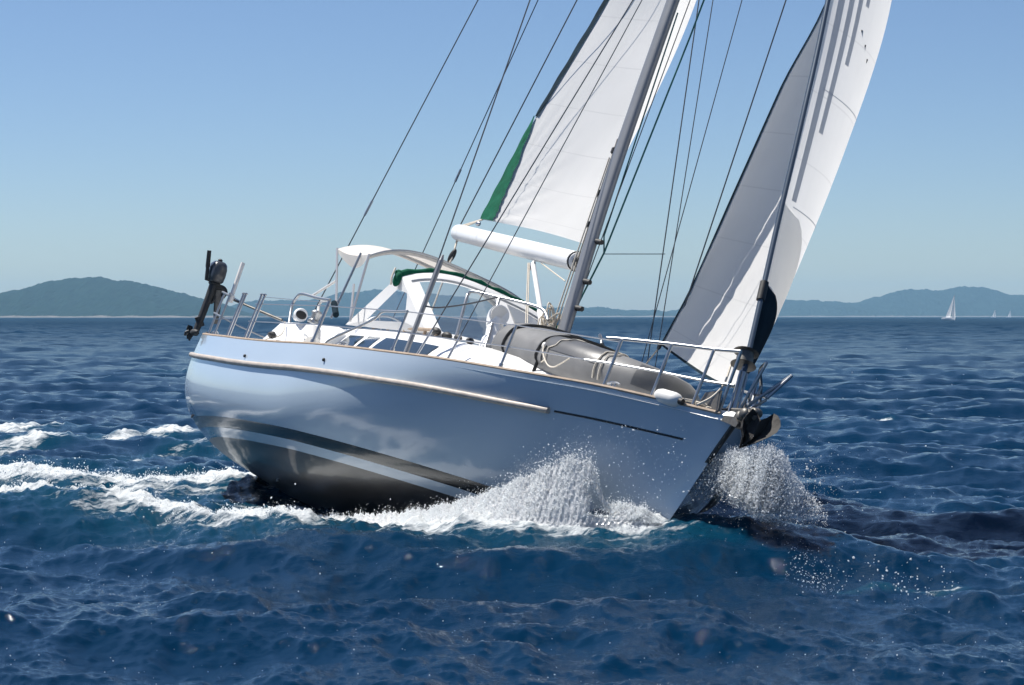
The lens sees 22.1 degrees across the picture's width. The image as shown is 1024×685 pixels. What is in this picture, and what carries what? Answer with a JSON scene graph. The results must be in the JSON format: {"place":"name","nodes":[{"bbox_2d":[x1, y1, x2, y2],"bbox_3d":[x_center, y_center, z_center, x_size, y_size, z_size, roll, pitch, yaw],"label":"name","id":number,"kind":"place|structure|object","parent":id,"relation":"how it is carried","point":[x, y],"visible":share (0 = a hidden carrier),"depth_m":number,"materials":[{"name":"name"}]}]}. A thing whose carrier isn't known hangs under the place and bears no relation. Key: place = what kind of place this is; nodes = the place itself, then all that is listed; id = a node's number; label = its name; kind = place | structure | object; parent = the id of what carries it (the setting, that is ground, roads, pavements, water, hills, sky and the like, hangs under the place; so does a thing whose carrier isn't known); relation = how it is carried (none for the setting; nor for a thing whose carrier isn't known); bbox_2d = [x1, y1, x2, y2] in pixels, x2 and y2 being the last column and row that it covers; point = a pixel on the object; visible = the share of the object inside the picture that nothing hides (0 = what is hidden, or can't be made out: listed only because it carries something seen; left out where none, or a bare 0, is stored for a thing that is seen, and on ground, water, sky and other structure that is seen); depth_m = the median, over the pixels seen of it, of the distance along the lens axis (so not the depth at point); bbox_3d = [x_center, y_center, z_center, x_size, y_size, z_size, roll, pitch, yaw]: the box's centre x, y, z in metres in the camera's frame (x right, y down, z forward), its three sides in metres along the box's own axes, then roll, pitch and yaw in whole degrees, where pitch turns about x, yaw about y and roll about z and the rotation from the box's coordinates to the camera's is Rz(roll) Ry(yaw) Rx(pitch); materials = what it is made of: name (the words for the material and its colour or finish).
{"place":"outdoors","nodes":[
{"label":"outdoors","id":0,"kind":"place"},
{"bbox_2d":[0,276,268,317],"bbox_3d":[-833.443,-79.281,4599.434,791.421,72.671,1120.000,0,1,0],"label":"island hill","id":1,"kind":"structure","parent":0,"point":[93,297],"depth_m":4259.25,"materials":[{"name":"green plant"}]},
{"bbox_2d":[230,289,676,316],"bbox_3d":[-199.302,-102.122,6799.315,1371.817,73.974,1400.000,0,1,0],"label":"hill","id":2,"kind":"structure","parent":0,"point":[392,302],"depth_m":6377.56,"materials":[{"name":"green plant"}]},
{"bbox_2d":[0,317,1023,684],"bbox_3d":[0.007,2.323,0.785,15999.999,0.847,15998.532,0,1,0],"label":"sea","id":3,"kind":"structure","parent":0,"point":[916,421],"depth_m":25.42,"materials":[{"name":"liquid"}]},
{"bbox_2d":[0,455,299,525],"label":"wake foam","id":4,"kind":"object","parent":3,"relation":"on","point":[181,477],"visible":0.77,"depth_m":37.38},
{"bbox_2d":[228,425,689,523],"bbox_3d":[-1.284,1.555,29.646,1.350,1.629,10.124,0,1,-31],"label":"bow wave spray","id":5,"kind":"object","parent":3,"relation":"on","point":[642,509],"visible":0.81,"depth_m":26.65,"materials":[{"name":"white liquid"}]},
{"bbox_2d":[319,457,659,526],"bbox_3d":[-1.318,1.778,29.768,1.325,1.332,9.830,0,1,-31],"label":"bow wave foam","id":6,"kind":"object","parent":3,"relation":"on","point":[556,520],"visible":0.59,"depth_m":26.45,"materials":[{"name":"white liquid"}]},
{"bbox_2d":[1,348,1023,679],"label":"spray drops","id":7,"kind":"object","parent":3,"relation":"on","point":[791,548],"visible":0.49,"depth_m":23.96,"materials":[{"name":"white liquid"}]},
{"bbox_2d":[185,0,891,518],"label":"sailing yacht","id":8,"kind":"object","parent":3,"relation":"on","point":[419,408],"visible":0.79,"depth_m":30.13,"materials":[{"name":"white paint"}]},
{"bbox_2d":[184,250,227,340],"bbox_3d":[-4.246,-0.610,36.617,0.533,1.274,0.354,24,-8,-21],"label":"outboard motor","id":9,"kind":"object","parent":8,"relation":"attached to","point":[215,273],"visible":0.98,"depth_m":36.55,"materials":[{"name":"black plastic"},{"name":"dark grey painted metal"}]},
{"bbox_2d":[491,323,699,404],"bbox_3d":[1.008,0.321,28.533,1.832,0.822,3.415,24,-8,-21],"label":"inflatable dinghy","id":10,"kind":"object","parent":8,"relation":"on","point":[637,380],"visible":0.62,"depth_m":27.60,"materials":[{"name":"grey rubber"}]},
{"bbox_2d":[654,389,684,406],"bbox_3d":[1.551,0.545,25.882,0.150,0.176,0.392,-1,1,-41],"label":"white fender","id":11,"kind":"object","parent":8,"relation":"on","point":[670,398],"visible":1,"depth_m":25.81,"materials":[{"name":"plastic"}]},
{"bbox_2d":[683,364,731,408],"bbox_3d":[1.871,0.406,25.921,0.402,0.572,0.918,24,-8,-21],"label":"coiled line","id":12,"kind":"object","parent":8,"relation":"on","point":[698,403],"visible":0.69,"depth_m":25.69,"materials":[{"name":"beige fabric"}]},
{"bbox_2d":[722,407,780,448],"bbox_3d":[2.131,0.826,25.628,0.330,0.441,1.486,24,-8,-21],"label":"plough anchor","id":13,"kind":"object","parent":8,"relation":"on","point":[755,429],"visible":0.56,"depth_m":25.10,"materials":[{"name":"black metal"}]},
{"bbox_2d":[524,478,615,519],"bbox_3d":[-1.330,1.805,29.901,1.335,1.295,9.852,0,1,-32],"label":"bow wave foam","id":14,"kind":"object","parent":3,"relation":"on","point":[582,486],"visible":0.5,"depth_m":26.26,"materials":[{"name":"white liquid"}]},
{"bbox_2d":[725,463,785,510],"bbox_3d":[2.220,1.422,25.260,0.583,0.681,1.929,-1,1,-43],"label":"bow spray sheet","id":15,"kind":"object","parent":3,"relation":"on","point":[778,505],"visible":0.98,"depth_m":24.96,"materials":[{"name":"white liquid"}]},
{"bbox_2d":[690,437,892,537],"bbox_3d":[2.769,1.428,25.493,2.070,1.106,2.759,0,1,0],"label":"bow spray","id":16,"kind":"object","parent":3,"relation":"on","point":[760,456],"visible":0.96,"depth_m":25.06,"materials":[{"name":"white liquid"}]},
{"bbox_2d":[942,295,955,319],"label":"distant sailing boat","id":17,"kind":"object","parent":3,"relation":"on","point":[948,315],"visible":0.87,"depth_m":1500.52,"materials":[{"name":"white fabric"}]},
{"bbox_2d":[0,0,1023,311],"label":"sky","id":18,"kind":"structure","parent":0,"point":[140,139],"materials":[{"name":"blue"}]},
{"bbox_2d":[666,286,1023,316],"bbox_3d":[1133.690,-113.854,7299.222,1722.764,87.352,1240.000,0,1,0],"label":"hill","id":19,"kind":"structure","parent":0,"point":[978,302],"depth_m":6914.87,"materials":[{"name":"green plant"}]}
]}

